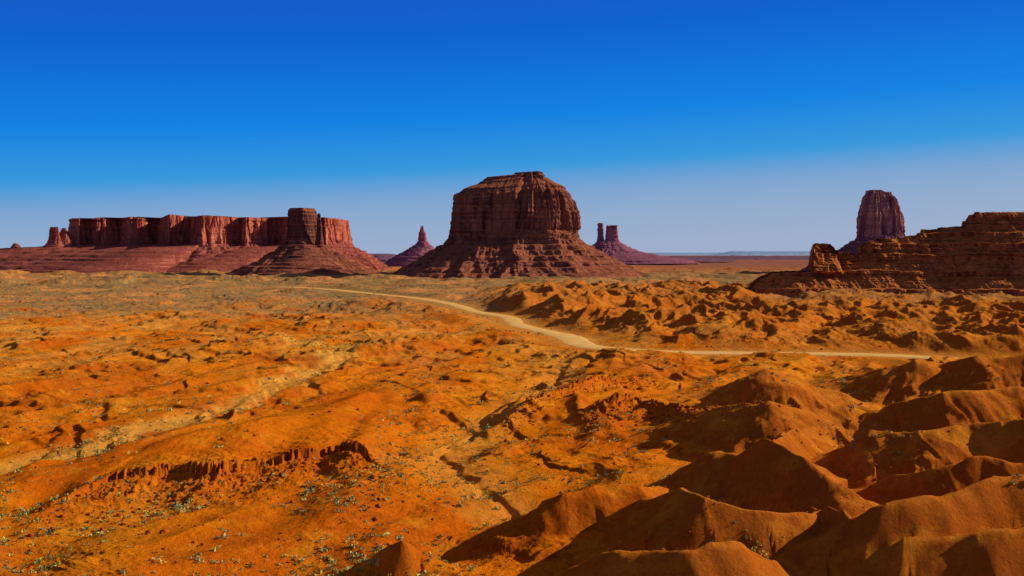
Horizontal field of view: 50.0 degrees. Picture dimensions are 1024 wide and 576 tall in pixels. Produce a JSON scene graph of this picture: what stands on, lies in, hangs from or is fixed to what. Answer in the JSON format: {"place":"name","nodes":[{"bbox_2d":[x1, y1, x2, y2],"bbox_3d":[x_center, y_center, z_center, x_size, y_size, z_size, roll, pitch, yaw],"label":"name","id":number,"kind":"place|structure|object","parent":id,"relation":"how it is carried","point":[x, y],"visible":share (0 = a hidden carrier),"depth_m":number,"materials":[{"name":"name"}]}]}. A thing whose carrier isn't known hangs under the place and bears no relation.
{"place":"outdoors","nodes":[
{"label":"outdoors","id":0,"kind":"place"},
{"bbox_2d":[372,254,395,261],"bbox_3d":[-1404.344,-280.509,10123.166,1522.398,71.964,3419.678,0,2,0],"label":"mesa","id":1,"kind":"structure","parent":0,"point":[383,257],"depth_m":8627.38,"materials":[{"name":"purple stone"}]},
{"bbox_2d":[0,255,1023,575],"bbox_3d":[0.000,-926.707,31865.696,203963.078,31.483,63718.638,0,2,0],"label":"desert ground","id":2,"kind":"structure","parent":0,"point":[954,507],"depth_m":333.10,"materials":[{"name":"orange sand"}]},
{"bbox_2d":[0,214,392,273],"bbox_3d":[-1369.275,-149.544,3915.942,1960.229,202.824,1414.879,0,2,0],"label":"sandstone mesa","id":3,"kind":"structure","parent":2,"relation":"on","point":[169,243],"depth_m":3587.45,"materials":[{"name":"brown stone"}]},
{"bbox_2d":[225,208,379,275],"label":"sandstone butte","id":4,"kind":"object","parent":2,"relation":"on","point":[303,248],"visible":0.89,"depth_m":3015.10,"materials":[{"name":"brown stone"}]},
{"bbox_2d":[384,226,433,266],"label":"rock spire","id":5,"kind":"object","parent":2,"relation":"on","point":[422,246],"visible":0.71,"depth_m":5412.70,"materials":[{"name":"brown stone"}]},
{"bbox_2d":[0,279,1023,575],"bbox_3d":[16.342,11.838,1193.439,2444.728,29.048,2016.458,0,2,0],"label":"desert shrubs","id":6,"kind":"object","parent":2,"relation":"on","point":[224,535],"visible":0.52,"depth_m":312.56,"materials":[{"name":"green plant"}]},
{"bbox_2d":[0,290,1023,575],"bbox_3d":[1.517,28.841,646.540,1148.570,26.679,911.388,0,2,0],"label":"scattered rocks","id":7,"kind":"object","parent":2,"relation":"on","point":[642,408],"visible":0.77,"depth_m":283.14,"materials":[{"name":"orange stone"}]},
{"bbox_2d":[391,171,644,278],"bbox_3d":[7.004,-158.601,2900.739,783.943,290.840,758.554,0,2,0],"label":"sandstone butte","id":8,"kind":"object","parent":2,"relation":"on","point":[526,224],"visible":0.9,"depth_m":2758.97,"materials":[{"name":"brown stone"}]},
{"bbox_2d":[592,223,698,263],"bbox_3d":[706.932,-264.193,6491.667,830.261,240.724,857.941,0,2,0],"label":"rock towers","id":9,"kind":"structure","parent":2,"relation":"on","point":[612,245],"depth_m":6326.38,"materials":[{"name":"brown stone"}]},
{"bbox_2d":[800,190,904,270],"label":"sandstone butte","id":10,"kind":"object","parent":2,"relation":"on","point":[880,215],"visible":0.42,"depth_m":3157.97,"materials":[{"name":"brown stone"}]},
{"bbox_2d":[0,0,1023,254],"label":"sky","id":11,"kind":"structure","parent":0,"point":[682,126],"materials":[{"name":"blue"}]},
{"bbox_2d":[294,287,956,358],"bbox_3d":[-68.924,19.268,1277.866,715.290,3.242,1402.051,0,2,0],"label":"dirt road","id":12,"kind":"structure","parent":0,"point":[574,340],"depth_m":732.25,"materials":[{"name":"beige soil"}]},
{"bbox_2d":[652,251,809,255],"bbox_3d":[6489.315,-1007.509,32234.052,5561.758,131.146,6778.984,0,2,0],"label":"distant plateau","id":13,"kind":"structure","parent":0,"point":[768,253],"depth_m":29355.91,"materials":[{"name":"stone"}]},
{"bbox_2d":[668,256,809,260],"bbox_3d":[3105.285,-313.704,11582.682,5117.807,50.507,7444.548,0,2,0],"label":"mesa","id":14,"kind":"structure","parent":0,"point":[719,258],"depth_m":12909.68,"materials":[{"name":"brown stone"}]},
{"bbox_2d":[745,212,1023,297],"bbox_3d":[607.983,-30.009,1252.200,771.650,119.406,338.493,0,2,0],"label":"rocky ridge","id":15,"kind":"structure","parent":0,"point":[979,253],"depth_m":1264.00,"materials":[{"name":"stone"}]}
]}

